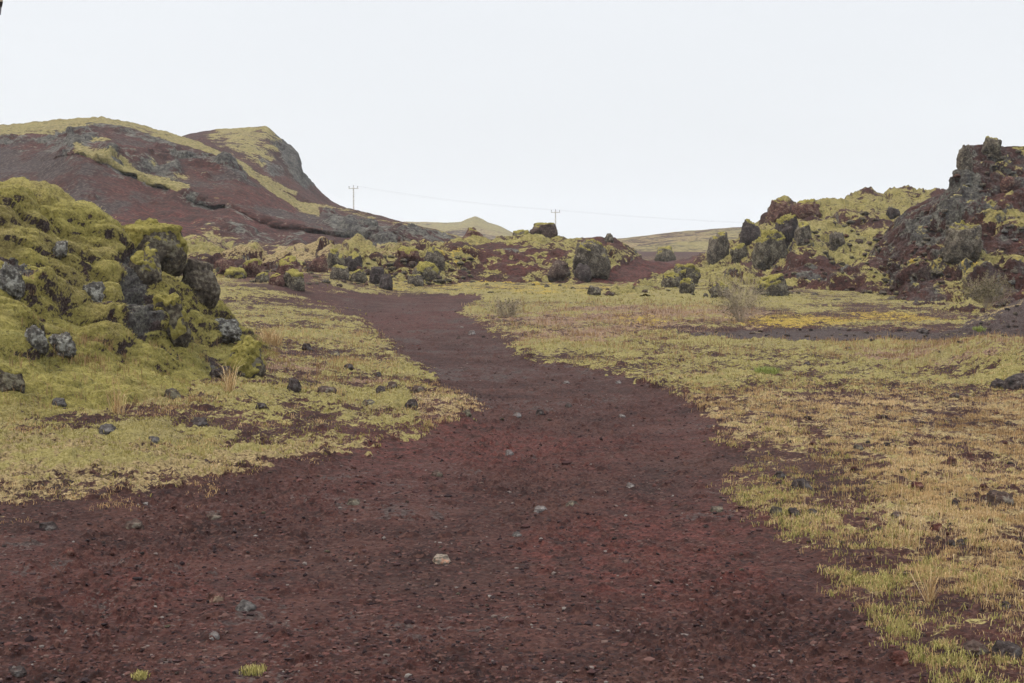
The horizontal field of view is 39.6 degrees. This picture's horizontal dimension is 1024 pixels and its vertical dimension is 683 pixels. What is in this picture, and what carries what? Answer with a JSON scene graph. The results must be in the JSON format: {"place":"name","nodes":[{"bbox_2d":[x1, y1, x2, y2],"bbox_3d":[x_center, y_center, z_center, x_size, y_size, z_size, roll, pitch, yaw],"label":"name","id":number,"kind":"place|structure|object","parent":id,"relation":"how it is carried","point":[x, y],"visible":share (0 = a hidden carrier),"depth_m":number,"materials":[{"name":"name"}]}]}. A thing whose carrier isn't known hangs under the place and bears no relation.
{"place":"outdoors","nodes":[
{"label":"outdoors","id":0,"kind":"place"},
{"bbox_2d":[0,116,462,254],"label":"quarry hill","id":1,"kind":"structure","parent":0,"point":[125,172],"depth_m":79.09,"materials":[{"name":"soil"}]},
{"bbox_2d":[182,126,345,207],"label":"hill summit","id":2,"kind":"structure","parent":1,"relation":"attached to","point":[267,154],"depth_m":128.85,"materials":[{"name":"plant"}]},
{"bbox_2d":[405,216,512,238],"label":"hill","id":3,"kind":"structure","parent":0,"point":[486,229],"depth_m":353.77,"materials":[{"name":"plant"}]},
{"bbox_2d":[0,291,935,682],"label":"path","id":4,"kind":"structure","parent":0,"point":[518,377],"depth_m":7.35,"materials":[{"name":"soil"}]},
{"bbox_2d":[8,665,26,676],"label":"stone","id":5,"kind":"object","parent":4,"relation":"on","point":[20,671],"visible":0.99,"depth_m":5.34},
{"bbox_2d":[39,521,57,530],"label":"stone","id":6,"kind":"object","parent":4,"relation":"on","point":[49,526],"visible":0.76,"depth_m":8.08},
{"bbox_2d":[63,547,74,555],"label":"stone","id":7,"kind":"object","parent":4,"relation":"on","point":[70,551],"visible":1,"depth_m":7.30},
{"bbox_2d":[124,518,143,529],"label":"stone","id":8,"kind":"object","parent":4,"relation":"on","point":[135,523],"visible":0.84,"depth_m":8.09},
{"bbox_2d":[130,669,149,680],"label":"grass tuft","id":9,"kind":"object","parent":4,"relation":"on","point":[138,675],"visible":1,"depth_m":5.30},
{"bbox_2d":[1,443,318,522],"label":"margin grass","id":10,"kind":"structure","parent":4,"relation":"on","point":[231,466],"depth_m":9.00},
{"bbox_2d":[206,512,221,519],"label":"stone","id":11,"kind":"object","parent":4,"relation":"on","point":[213,515],"visible":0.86,"depth_m":8.37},
{"bbox_2d":[209,631,219,639],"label":"stone","id":12,"kind":"object","parent":4,"relation":"on","point":[215,634],"visible":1,"depth_m":5.81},
{"bbox_2d":[206,592,224,602],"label":"stone","id":13,"kind":"object","parent":4,"relation":"on","point":[214,597],"visible":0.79,"depth_m":6.39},
{"bbox_2d":[235,599,255,610],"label":"stone","id":14,"kind":"object","parent":4,"relation":"on","point":[244,605],"visible":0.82,"depth_m":6.25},
{"bbox_2d":[239,663,266,676],"bbox_3d":[-0.975,1.238,5.373,0.130,0.046,0.106,0,4,0],"label":"grass tuft","id":15,"kind":"object","parent":4,"relation":"on","point":[252,669],"visible":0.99,"depth_m":5.36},
{"bbox_2d":[347,498,359,505],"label":"stone","id":16,"kind":"object","parent":4,"relation":"on","point":[352,501],"visible":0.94,"depth_m":8.74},
{"bbox_2d":[433,554,450,564],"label":"stone","id":17,"kind":"object","parent":4,"relation":"on","point":[439,559],"visible":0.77,"depth_m":7.27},
{"bbox_2d":[710,506,722,511],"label":"stone","id":18,"kind":"object","parent":4,"relation":"on","point":[716,508],"visible":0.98,"depth_m":8.38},
{"bbox_2d":[889,650,909,666],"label":"stone","id":19,"kind":"object","parent":4,"relation":"on","point":[899,657],"visible":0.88,"depth_m":5.44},
{"bbox_2d":[0,251,1023,682],"bbox_3d":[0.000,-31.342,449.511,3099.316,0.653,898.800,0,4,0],"label":"ground","id":20,"kind":"structure","parent":0,"point":[974,625],"depth_m":12.91,"materials":[{"name":"plant"}]},
{"bbox_2d":[99,424,115,434],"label":"stone","id":21,"kind":"object","parent":20,"relation":"on","point":[107,428],"visible":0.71,"depth_m":10.88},
{"bbox_2d":[96,379,151,414],"bbox_3d":[-3.350,0.444,12.088,0.584,0.360,0.525,2,4,22],"label":"grass tuft","id":22,"kind":"object","parent":20,"relation":"on","point":[116,402],"visible":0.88,"depth_m":12.11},
{"bbox_2d":[0,177,281,422],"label":"mossy mound","id":23,"kind":"object","parent":20,"relation":"on","point":[144,322],"visible":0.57,"depth_m":14.54,"materials":[{"name":"plant"}]},
{"bbox_2d":[0,364,24,392],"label":"boulder","id":24,"kind":"object","parent":23,"relation":"on","point":[9,377],"visible":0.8,"depth_m":12.12,"materials":[{"name":"stone"}]},
{"bbox_2d":[0,262,25,300],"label":"boulder","id":25,"kind":"object","parent":23,"relation":"on","point":[12,282],"visible":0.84,"depth_m":13.62,"materials":[{"name":"stone"}]},
{"bbox_2d":[24,325,49,355],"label":"boulder","id":26,"kind":"object","parent":23,"relation":"on","point":[34,334],"visible":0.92,"depth_m":12.88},
{"bbox_2d":[52,397,66,406],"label":"stone","id":27,"kind":"object","parent":23,"relation":"on","point":[60,402],"visible":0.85,"depth_m":12.20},
{"bbox_2d":[52,240,67,259],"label":"boulder","id":28,"kind":"object","parent":23,"relation":"on","point":[60,249],"visible":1,"depth_m":14.80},
{"bbox_2d":[48,331,76,358],"bbox_3d":[-4.181,0.051,13.204,0.285,0.280,0.229,1,4,20],"label":"boulder","id":29,"kind":"object","parent":23,"relation":"on","point":[64,341],"visible":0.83,"depth_m":13.11,"materials":[{"name":"stone"}]},
{"bbox_2d":[82,281,105,301],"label":"boulder","id":30,"kind":"object","parent":23,"relation":"on","point":[94,290],"visible":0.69,"depth_m":14.73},
{"bbox_2d":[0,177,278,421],"bbox_3d":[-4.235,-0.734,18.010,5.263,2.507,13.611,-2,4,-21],"label":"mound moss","id":31,"kind":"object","parent":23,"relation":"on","point":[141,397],"visible":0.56,"depth_m":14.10,"materials":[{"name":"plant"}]},
{"bbox_2d":[128,246,161,285],"bbox_3d":[-4.032,-0.777,15.617,0.395,0.546,0.357,0,4,0],"label":"boulder","id":32,"kind":"object","parent":23,"relation":"on","point":[145,264],"visible":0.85,"depth_m":15.50,"materials":[{"name":"stone"}]},
{"bbox_2d":[122,217,188,276],"bbox_3d":[-4.163,-1.060,16.564,0.761,0.771,0.685,0,4,0],"label":"boulder","id":33,"kind":"object","parent":23,"relation":"on","point":[168,242],"visible":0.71,"depth_m":16.38,"materials":[{"name":"stone"}]},
{"bbox_2d":[152,293,191,347],"bbox_3d":[-3.636,-0.185,15.162,0.443,0.670,0.350,2,5,29],"label":"boulder","id":34,"kind":"object","parent":23,"relation":"on","point":[178,331],"visible":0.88,"depth_m":15.03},
{"bbox_2d":[164,388,180,400],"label":"stone","id":35,"kind":"object","parent":23,"relation":"on","point":[172,392],"visible":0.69,"depth_m":13.02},
{"bbox_2d":[181,259,220,308],"bbox_3d":[-3.712,-0.663,16.899,0.522,0.652,0.467,0,4,0],"label":"boulder","id":36,"kind":"object","parent":23,"relation":"on","point":[199,278],"visible":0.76,"depth_m":16.72,"materials":[{"name":"stone"}]},
{"bbox_2d":[209,366,231,378],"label":"boulder","id":37,"kind":"object","parent":23,"relation":"on","point":[215,373],"visible":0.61,"depth_m":14.95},
{"bbox_2d":[214,318,241,343],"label":"boulder","id":38,"kind":"object","parent":23,"relation":"on","point":[230,330],"visible":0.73,"depth_m":16.65,"materials":[{"name":"stone"}]},
{"bbox_2d":[227,335,265,378],"bbox_3d":[-2.839,0.228,15.215,0.405,0.580,0.382,0,4,0],"label":"boulder","id":39,"kind":"object","parent":23,"relation":"on","point":[248,347],"visible":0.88,"depth_m":15.12,"materials":[{"name":"plant"}]},
{"bbox_2d":[190,417,207,426],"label":"stone","id":40,"kind":"object","parent":20,"relation":"on","point":[200,421],"visible":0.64,"depth_m":11.65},
{"bbox_2d":[1,329,412,494],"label":"tan grass","id":41,"kind":"structure","parent":20,"relation":"on","point":[172,408],"depth_m":11.19,"materials":[{"name":"plant"}]},
{"bbox_2d":[213,355,249,392],"bbox_3d":[-2.670,0.298,13.497,0.692,0.366,0.480,4,6,45],"label":"grass tuft","id":42,"kind":"object","parent":20,"relation":"on","point":[229,383],"visible":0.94,"depth_m":13.47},
{"bbox_2d":[224,266,246,278],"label":"boulder","id":43,"kind":"object","parent":20,"relation":"on","point":[235,272],"visible":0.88,"depth_m":40.11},
{"bbox_2d":[242,258,265,277],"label":"boulder","id":44,"kind":"object","parent":20,"relation":"on","point":[254,267],"visible":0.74,"depth_m":41.03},
{"bbox_2d":[255,272,269,282],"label":"boulder","id":45,"kind":"object","parent":20,"relation":"on","point":[261,277],"visible":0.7,"depth_m":36.63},
{"bbox_2d":[269,273,284,286],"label":"boulder","id":46,"kind":"object","parent":20,"relation":"on","point":[275,279],"visible":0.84,"depth_m":35.61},
{"bbox_2d":[257,321,297,345],"bbox_3d":[-3.368,-0.135,20.013,0.803,0.393,0.775,0,4,0],"label":"grass tuft","id":47,"kind":"object","parent":20,"relation":"on","point":[273,335],"visible":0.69,"depth_m":19.98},
{"bbox_2d":[275,255,303,276],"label":"boulder","id":48,"kind":"object","parent":20,"relation":"on","point":[286,263],"visible":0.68,"depth_m":41.55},
{"bbox_2d":[283,268,304,290],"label":"boulder","id":49,"kind":"object","parent":20,"relation":"on","point":[293,278],"visible":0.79,"depth_m":35.77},
{"bbox_2d":[287,378,300,392],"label":"stone","id":50,"kind":"object","parent":20,"relation":"on","point":[294,385],"visible":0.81,"depth_m":13.74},
{"bbox_2d":[318,386,336,393],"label":"stone","id":51,"kind":"object","parent":20,"relation":"on","point":[325,389],"visible":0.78,"depth_m":13.75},
{"bbox_2d":[330,264,349,279],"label":"boulder","id":52,"kind":"object","parent":20,"relation":"on","point":[338,272],"visible":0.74,"depth_m":41.95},
{"bbox_2d":[350,269,367,282],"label":"boulder","id":53,"kind":"object","parent":20,"relation":"on","point":[359,275],"visible":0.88,"depth_m":41.97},
{"bbox_2d":[379,273,392,290],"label":"boulder","id":54,"kind":"object","parent":20,"relation":"on","point":[386,282],"visible":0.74,"depth_m":41.15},
{"bbox_2d":[404,399,417,408],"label":"stone","id":55,"kind":"object","parent":20,"relation":"on","point":[410,403],"visible":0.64,"depth_m":13.20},
{"bbox_2d":[411,385,424,393],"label":"stone","id":56,"kind":"object","parent":20,"relation":"on","point":[417,389],"visible":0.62,"depth_m":14.44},
{"bbox_2d":[175,233,710,288],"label":"rubble knoll","id":57,"kind":"structure","parent":20,"relation":"on","point":[528,257],"depth_m":50.41,"materials":[{"name":"plant"}]},
{"bbox_2d":[215,259,236,274],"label":"boulder","id":58,"kind":"object","parent":57,"relation":"on","point":[222,265],"visible":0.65,"depth_m":45.55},
{"bbox_2d":[309,256,327,272],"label":"boulder","id":59,"kind":"object","parent":57,"relation":"on","point":[319,264],"visible":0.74,"depth_m":45.78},
{"bbox_2d":[327,248,344,267],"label":"boulder","id":60,"kind":"object","parent":57,"relation":"on","point":[335,256],"visible":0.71,"depth_m":49.13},
{"bbox_2d":[344,252,362,271],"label":"boulder","id":61,"kind":"object","parent":57,"relation":"on","point":[353,260],"visible":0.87,"depth_m":46.51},
{"bbox_2d":[369,266,384,283],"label":"boulder","id":62,"kind":"object","parent":57,"relation":"on","point":[376,273],"visible":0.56,"depth_m":42.73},
{"bbox_2d":[397,246,420,262],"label":"boulder","id":63,"kind":"object","parent":57,"relation":"on","point":[409,254],"visible":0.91,"depth_m":47.55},
{"bbox_2d":[407,274,423,286],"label":"boulder","id":64,"kind":"object","parent":57,"relation":"on","point":[415,280],"visible":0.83,"depth_m":43.60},
{"bbox_2d":[412,261,439,279],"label":"boulder","id":65,"kind":"object","parent":57,"relation":"on","point":[425,269],"visible":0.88,"depth_m":45.23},
{"bbox_2d":[424,246,444,271],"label":"boulder","id":66,"kind":"object","parent":57,"relation":"on","point":[434,255],"visible":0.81,"depth_m":47.23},
{"bbox_2d":[463,227,483,238],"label":"boulder","id":67,"kind":"object","parent":57,"relation":"on","point":[471,231],"visible":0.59,"depth_m":54.41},
{"bbox_2d":[512,229,528,235],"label":"boulder","id":68,"kind":"object","parent":57,"relation":"on","point":[520,232],"visible":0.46,"depth_m":56.86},
{"bbox_2d":[529,222,557,237],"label":"boulder","id":69,"kind":"object","parent":57,"relation":"on","point":[549,230],"visible":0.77,"depth_m":56.28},
{"bbox_2d":[547,259,570,281],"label":"boulder","id":70,"kind":"object","parent":57,"relation":"on","point":[559,270],"visible":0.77,"depth_m":46.65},
{"bbox_2d":[574,263,591,282],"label":"boulder","id":71,"kind":"object","parent":57,"relation":"on","point":[582,272],"visible":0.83,"depth_m":46.43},
{"bbox_2d":[572,239,610,279],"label":"boulder","id":72,"kind":"object","parent":57,"relation":"on","point":[592,254],"visible":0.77,"depth_m":47.03,"materials":[{"name":"stone"}]},
{"bbox_2d":[604,233,613,242],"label":"boulder","id":73,"kind":"object","parent":57,"relation":"on","point":[609,237],"visible":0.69,"depth_m":57.35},
{"bbox_2d":[661,272,680,287],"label":"boulder","id":74,"kind":"object","parent":57,"relation":"on","point":[671,279],"visible":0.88,"depth_m":43.46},
{"bbox_2d":[673,263,700,283],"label":"boulder","id":75,"kind":"object","parent":57,"relation":"on","point":[690,270],"visible":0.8,"depth_m":44.92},
{"bbox_2d":[481,297,523,316],"bbox_3d":[-0.184,-0.693,28.219,0.878,0.495,0.660,0,4,0],"label":"shrub","id":76,"kind":"object","parent":20,"relation":"on","point":[514,305],"visible":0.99,"depth_m":28.15,"materials":[{"name":"beige plant"}]},
{"bbox_2d":[0,273,1023,521],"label":"moss","id":77,"kind":"object","parent":20,"relation":"on","point":[126,451],"visible":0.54,"depth_m":14.78,"materials":[{"name":"plant"}]},
{"bbox_2d":[74,269,1023,435],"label":"heath","id":78,"kind":"object","parent":20,"relation":"on","point":[680,317],"visible":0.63,"depth_m":20.01,"materials":[{"name":"plant"}]},
{"bbox_2d":[587,285,600,295],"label":"boulder","id":79,"kind":"object","parent":20,"relation":"on","point":[593,290],"visible":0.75,"depth_m":38.97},
{"bbox_2d":[403,350,1023,682],"bbox_3d":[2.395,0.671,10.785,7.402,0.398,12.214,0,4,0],"label":"dry grass","id":80,"kind":"structure","parent":20,"relation":"on","point":[1020,498],"depth_m":9.00,"materials":[{"name":"plant"}]},
{"bbox_2d":[410,359,1023,682],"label":"green grass","id":81,"kind":"structure","parent":20,"relation":"on","point":[900,630],"depth_m":6.75,"materials":[{"name":"plant"}]},
{"bbox_2d":[712,270,769,321],"bbox_3d":[4.331,-0.869,27.047,1.192,1.038,1.439,0,4,0],"label":"shrub","id":82,"kind":"object","parent":20,"relation":"on","point":[736,305],"visible":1,"depth_m":27.02,"materials":[{"name":"beige plant"}]},
{"bbox_2d":[753,364,780,374],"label":"grass tuft","id":83,"kind":"object","parent":20,"relation":"on","point":[771,370],"visible":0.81,"depth_m":16.60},
{"bbox_2d":[769,506,781,516],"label":"stone","id":84,"kind":"object","parent":20,"relation":"on","point":[773,509],"visible":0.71,"depth_m":8.12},
{"bbox_2d":[788,507,799,516],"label":"stone","id":85,"kind":"object","parent":20,"relation":"on","point":[792,511],"visible":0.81,"depth_m":8.10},
{"bbox_2d":[789,478,812,490],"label":"stone","id":86,"kind":"object","parent":20,"relation":"on","point":[800,483],"visible":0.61,"depth_m":9.04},
{"bbox_2d":[911,481,923,488],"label":"stone","id":87,"kind":"object","parent":20,"relation":"on","point":[919,486],"visible":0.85,"depth_m":9.01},
{"bbox_2d":[906,563,965,601],"bbox_3d":[1.828,1.048,6.306,0.385,0.208,0.306,1,4,15],"label":"grass tuft","id":88,"kind":"object","parent":20,"relation":"on","point":[929,590],"visible":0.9,"depth_m":6.28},
{"bbox_2d":[929,523,942,530],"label":"stone","id":89,"kind":"object","parent":20,"relation":"on","point":[936,526],"visible":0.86,"depth_m":7.64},
{"bbox_2d":[868,144,1023,319],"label":"dark crag","id":90,"kind":"structure","parent":20,"relation":"on","point":[904,231],"depth_m":40.40,"materials":[{"name":"stone"}]},
{"bbox_2d":[939,220,982,262],"bbox_3d":[11.899,-2.515,37.603,1.170,1.400,1.041,0,4,0],"label":"boulder","id":91,"kind":"object","parent":90,"relation":"on","point":[963,241],"visible":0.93,"depth_m":37.23,"materials":[{"name":"stone"}]},
{"bbox_2d":[956,144,972,170],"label":"boulder","id":92,"kind":"object","parent":90,"relation":"on","point":[964,159],"visible":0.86,"depth_m":42.83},
{"bbox_2d":[981,136,1001,162],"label":"boulder","id":93,"kind":"object","parent":90,"relation":"on","point":[991,145],"visible":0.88,"depth_m":44.17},
{"bbox_2d":[1000,176,1014,191],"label":"boulder","id":94,"kind":"object","parent":90,"relation":"on","point":[1007,183],"visible":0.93,"depth_m":42.27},
{"bbox_2d":[945,456,956,465],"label":"stone","id":95,"kind":"object","parent":20,"relation":"on","point":[951,460],"visible":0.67,"depth_m":9.83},
{"bbox_2d":[961,639,990,656],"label":"stone","id":96,"kind":"object","parent":20,"relation":"on","point":[975,646],"visible":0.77,"depth_m":5.46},
{"bbox_2d":[957,270,1015,307],"bbox_3d":[10.757,-1.154,32.119,1.048,0.979,1.392,-2,5,-30],"label":"shrub","id":97,"kind":"object","parent":20,"relation":"on","point":[985,291],"visible":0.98,"depth_m":32.03,"materials":[{"name":"brown plant"}]},
{"bbox_2d":[989,378,1003,388],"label":"stone","id":98,"kind":"object","parent":20,"relation":"on","point":[996,382],"visible":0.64,"depth_m":14.97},
{"bbox_2d":[984,490,1014,506],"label":"stone","id":99,"kind":"object","parent":20,"relation":"on","point":[1003,497],"visible":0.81,"depth_m":8.49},
{"bbox_2d":[992,640,1023,658],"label":"stone","id":100,"kind":"object","parent":20,"relation":"on","point":[1011,648],"visible":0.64,"depth_m":5.40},
{"bbox_2d":[1002,373,1023,389],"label":"stone","id":101,"kind":"object","parent":20,"relation":"on","point":[1014,382],"visible":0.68,"depth_m":14.81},
{"bbox_2d":[0,0,1023,238],"label":"sky","id":102,"kind":"structure","parent":0,"point":[652,114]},
{"bbox_2d":[616,227,740,251],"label":"ridge","id":103,"kind":"structure","parent":0,"point":[691,241],"depth_m":199.57,"materials":[{"name":"plant"}]},
{"bbox_2d":[561,185,945,317],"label":"mossy slope","id":104,"kind":"structure","parent":0,"point":[870,200],"depth_m":49.91,"materials":[{"name":"plant"}]},
{"bbox_2d":[654,246,675,261],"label":"boulder","id":105,"kind":"object","parent":104,"relation":"on","point":[665,254],"visible":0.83,"depth_m":93.03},
{"bbox_2d":[679,277,694,293],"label":"boulder","id":106,"kind":"object","parent":104,"relation":"on","point":[687,285],"visible":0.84,"depth_m":39.79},
{"bbox_2d":[706,231,729,264],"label":"boulder","id":107,"kind":"object","parent":104,"relation":"on","point":[718,248],"visible":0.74,"depth_m":55.73,"materials":[{"name":"stone"}]},
{"bbox_2d":[708,281,729,297],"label":"boulder","id":108,"kind":"object","parent":104,"relation":"on","point":[713,288],"visible":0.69,"depth_m":37.67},
{"bbox_2d":[730,243,747,262],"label":"boulder","id":109,"kind":"object","parent":104,"relation":"on","point":[738,252],"visible":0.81,"depth_m":53.44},
{"bbox_2d":[740,219,759,245],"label":"boulder","id":110,"kind":"object","parent":104,"relation":"on","point":[750,232],"visible":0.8,"depth_m":53.74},
{"bbox_2d":[752,229,786,270],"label":"boulder","id":111,"kind":"object","parent":104,"relation":"on","point":[769,249],"visible":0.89,"depth_m":47.90,"materials":[{"name":"stone"}]},
{"bbox_2d":[752,273,788,295],"bbox_3d":[7.120,-1.454,39.183,1.041,0.863,0.901,0,4,0],"label":"boulder","id":112,"kind":"object","parent":104,"relation":"on","point":[777,284],"visible":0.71,"depth_m":38.93,"materials":[{"name":"stone"}]},
{"bbox_2d":[766,198,790,222],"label":"boulder","id":113,"kind":"object","parent":104,"relation":"on","point":[779,208],"visible":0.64,"depth_m":61.97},
{"bbox_2d":[775,214,797,247],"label":"boulder","id":114,"kind":"object","parent":104,"relation":"on","point":[786,225],"visible":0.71,"depth_m":50.59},
{"bbox_2d":[794,221,811,245],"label":"boulder","id":115,"kind":"object","parent":104,"relation":"on","point":[802,232],"visible":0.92,"depth_m":50.11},
{"bbox_2d":[791,199,821,218],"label":"boulder","id":116,"kind":"object","parent":104,"relation":"on","point":[803,209],"visible":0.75,"depth_m":60.50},
{"bbox_2d":[829,231,844,250],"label":"boulder","id":117,"kind":"object","parent":104,"relation":"on","point":[836,240],"visible":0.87,"depth_m":49.44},
{"bbox_2d":[886,206,899,218],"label":"boulder","id":118,"kind":"object","parent":104,"relation":"on","point":[892,213],"visible":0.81,"depth_m":56.84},
{"bbox_2d":[925,298,1023,340],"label":"gravel bank","id":119,"kind":"structure","parent":0,"point":[1005,317],"depth_m":23.28,"materials":[{"name":"gravel"}]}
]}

